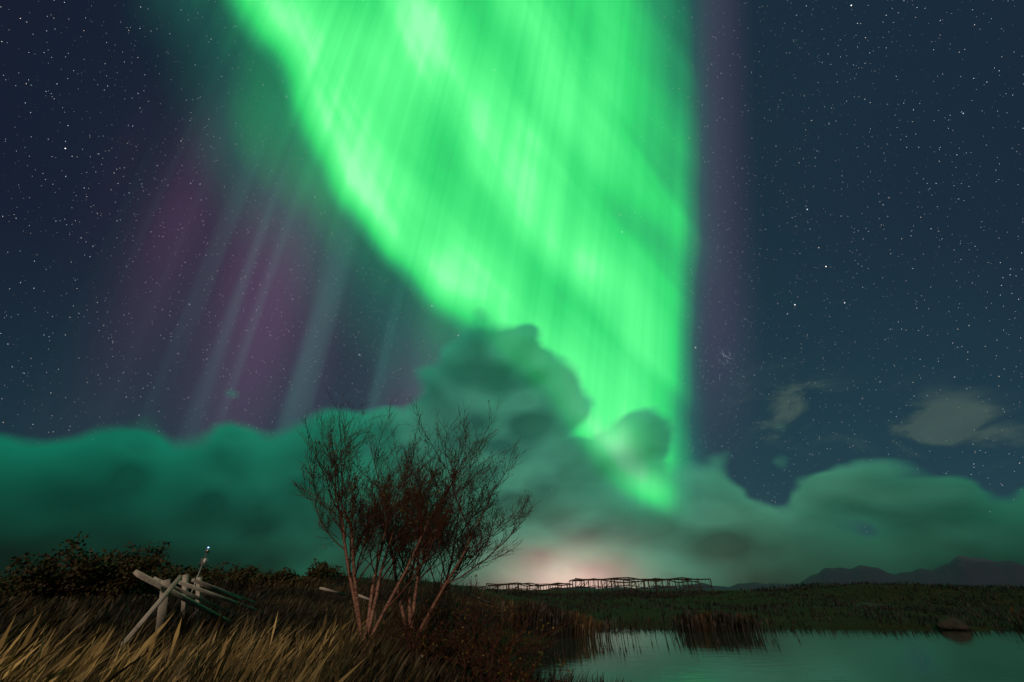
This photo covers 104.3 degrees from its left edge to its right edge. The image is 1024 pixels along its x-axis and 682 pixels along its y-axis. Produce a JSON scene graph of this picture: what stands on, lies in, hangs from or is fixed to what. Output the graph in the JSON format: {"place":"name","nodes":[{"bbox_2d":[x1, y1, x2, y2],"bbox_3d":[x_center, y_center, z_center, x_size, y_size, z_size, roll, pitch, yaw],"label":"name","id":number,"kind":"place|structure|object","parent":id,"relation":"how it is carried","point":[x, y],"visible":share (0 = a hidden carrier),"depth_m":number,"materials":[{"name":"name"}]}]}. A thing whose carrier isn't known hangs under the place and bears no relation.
{"place":"outdoors","nodes":[
{"label":"outdoors","id":0,"kind":"place"},
{"bbox_2d":[0,0,1023,589],"label":"sky","id":1,"kind":"structure","parent":0,"point":[739,284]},
{"bbox_2d":[218,574,1023,681],"bbox_3d":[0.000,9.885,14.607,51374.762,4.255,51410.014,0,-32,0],"label":"ground","id":2,"kind":"structure","parent":0,"point":[858,622],"depth_m":37.56,"materials":[{"name":"brown soil"}]},
{"bbox_2d":[0,574,22,600],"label":"ridge bush","id":3,"kind":"object","parent":2,"relation":"on","point":[7,585],"visible":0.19,"depth_m":19.41,"materials":[{"name":"green plant"}]},
{"bbox_2d":[0,573,25,585],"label":"ridge scrub","id":4,"kind":"object","parent":2,"relation":"on","point":[10,575],"visible":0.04,"depth_m":23.55,"materials":[{"name":"plant"}]},
{"bbox_2d":[1,531,170,605],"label":"ridge bush","id":5,"kind":"object","parent":2,"relation":"on","point":[95,575],"visible":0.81,"depth_m":17.21,"materials":[{"name":"green plant"}]},
{"bbox_2d":[129,564,196,600],"bbox_3d":[-19.361,12.995,21.135,4.192,2.197,7.213,14,-35,-21],"label":"ridge scrub","id":6,"kind":"object","parent":2,"relation":"on","point":[150,588],"visible":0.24,"depth_m":20.71,"materials":[{"name":"green plant"}]},
{"bbox_2d":[151,563,185,576],"bbox_3d":[-24.968,16.206,26.750,6.466,2.357,6.371,0,-32,0],"label":"ridge scrub","id":7,"kind":"object","parent":2,"relation":"on","point":[163,570],"visible":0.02,"depth_m":27.89,"materials":[{"name":"plant"}]},
{"bbox_2d":[186,565,210,583],"bbox_3d":[-21.619,16.122,26.773,2.264,1.860,2.554,-20,-37,29],"label":"ridge bush","id":8,"kind":"object","parent":2,"relation":"on","point":[204,573],"visible":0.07,"depth_m":27.03,"materials":[{"name":"green plant"}]},
{"bbox_2d":[190,547,209,597],"bbox_3d":[-11.771,9.193,14.715,0.240,2.835,0.100,0,-32,0],"label":"marker pole","id":9,"kind":"object","parent":2,"relation":"on","point":[204,560],"visible":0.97,"depth_m":15.18,"materials":[{"name":"silver metal"}]},
{"bbox_2d":[164,562,272,586],"bbox_3d":[-22.245,18.487,30.889,6.121,2.456,10.196,0,-32,0],"label":"ridge scrub","id":10,"kind":"object","parent":2,"relation":"on","point":[214,574],"visible":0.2,"depth_m":29.45,"materials":[{"name":"green plant"}]},
{"bbox_2d":[222,565,291,594],"bbox_3d":[-16.403,15.751,25.652,3.879,2.293,3.582,0,-32,0],"label":"ridge scrub","id":11,"kind":"object","parent":2,"relation":"on","point":[238,576],"visible":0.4,"depth_m":25.00,"materials":[{"name":"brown plant"}]},
{"bbox_2d":[276,569,314,592],"bbox_3d":[-14.356,16.224,26.478,2.288,1.814,2.739,0,-32,0],"label":"ridge bush","id":12,"kind":"object","parent":2,"relation":"on","point":[294,575],"visible":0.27,"depth_m":26.02,"materials":[{"name":"green plant"}]},
{"bbox_2d":[120,569,490,645],"bbox_3d":[-5.078,5.655,8.653,7.723,1.034,6.479,-9,-33,14],"label":"fallen drying rack","id":13,"kind":"object","parent":2,"relation":"on","point":[166,587],"visible":0.75,"depth_m":7.30,"materials":[{"name":"wood"}]},
{"bbox_2d":[300,557,352,583],"bbox_3d":[-15.988,19.325,32.901,4.540,2.284,6.185,0,-32,0],"label":"ridge scrub","id":14,"kind":"object","parent":2,"relation":"on","point":[322,570],"visible":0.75,"depth_m":32.01,"materials":[{"name":"green plant"}]},
{"bbox_2d":[0,573,759,681],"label":"tall grass","id":15,"kind":"structure","parent":2,"relation":"on","point":[311,639],"depth_m":6.07,"materials":[{"name":"brown plant"}]},
{"bbox_2d":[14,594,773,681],"bbox_3d":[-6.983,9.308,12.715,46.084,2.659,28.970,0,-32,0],"label":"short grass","id":16,"kind":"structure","parent":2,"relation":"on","point":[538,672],"depth_m":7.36,"materials":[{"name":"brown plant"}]},
{"bbox_2d":[288,387,500,673],"bbox_3d":[-1.987,3.135,6.676,3.667,4.865,2.654,8,-33,-13],"label":"birch","id":17,"kind":"object","parent":2,"relation":"on","point":[348,490],"visible":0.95,"depth_m":6.59,"materials":[{"name":"brown plant"}]},
{"bbox_2d":[360,396,540,681],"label":"birch","id":18,"kind":"object","parent":2,"relation":"on","point":[464,548],"visible":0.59,"depth_m":7.16,"materials":[{"name":"brown plant"}]},
{"bbox_2d":[395,570,512,674],"bbox_3d":[-1.216,5.265,7.382,1.742,1.814,2.548,16,-36,-24],"label":"scrub","id":19,"kind":"object","parent":2,"relation":"on","point":[448,604],"visible":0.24,"depth_m":7.49,"materials":[{"name":"brown plant"}]},
{"bbox_2d":[356,574,606,681],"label":"scrub","id":20,"kind":"object","parent":2,"relation":"on","point":[491,667],"visible":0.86,"depth_m":6.02,"materials":[{"name":"brown plant"}]},
{"bbox_2d":[0,569,1023,633],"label":"heath tufts","id":21,"kind":"object","parent":2,"relation":"on","point":[956,587],"visible":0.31,"depth_m":45.86,"materials":[{"name":"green plant"}]},
{"bbox_2d":[497,651,574,681],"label":"scrub","id":22,"kind":"object","parent":2,"relation":"on","point":[526,676],"visible":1,"depth_m":5.07,"materials":[{"name":"brown plant"}]},
{"bbox_2d":[463,577,713,597],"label":"fish drying racks","id":23,"kind":"object","parent":2,"relation":"on","point":[653,580],"visible":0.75,"depth_m":86.46,"materials":[{"name":"brown wood"}]},
{"bbox_2d":[492,598,1023,638],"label":"reeds","id":24,"kind":"object","parent":2,"relation":"on","point":[712,622],"visible":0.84,"depth_m":21.37,"materials":[{"name":"brown plant"}]},
{"bbox_2d":[595,602,968,629],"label":"shore rocks","id":25,"kind":"object","parent":2,"relation":"on","point":[949,622],"visible":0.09,"depth_m":24.33,"materials":[{"name":"grey stone"}]},
{"bbox_2d":[499,627,1023,681],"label":"pond water","id":26,"kind":"structure","parent":0,"point":[854,655],"depth_m":14.58,"materials":[{"name":"teal liquid"}]},
{"bbox_2d":[551,556,1023,589],"bbox_3d":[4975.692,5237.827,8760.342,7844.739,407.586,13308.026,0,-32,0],"label":"mountains","id":27,"kind":"structure","parent":0,"point":[966,570],"depth_m":5422.97,"materials":[{"name":"grey stone"}]}
]}

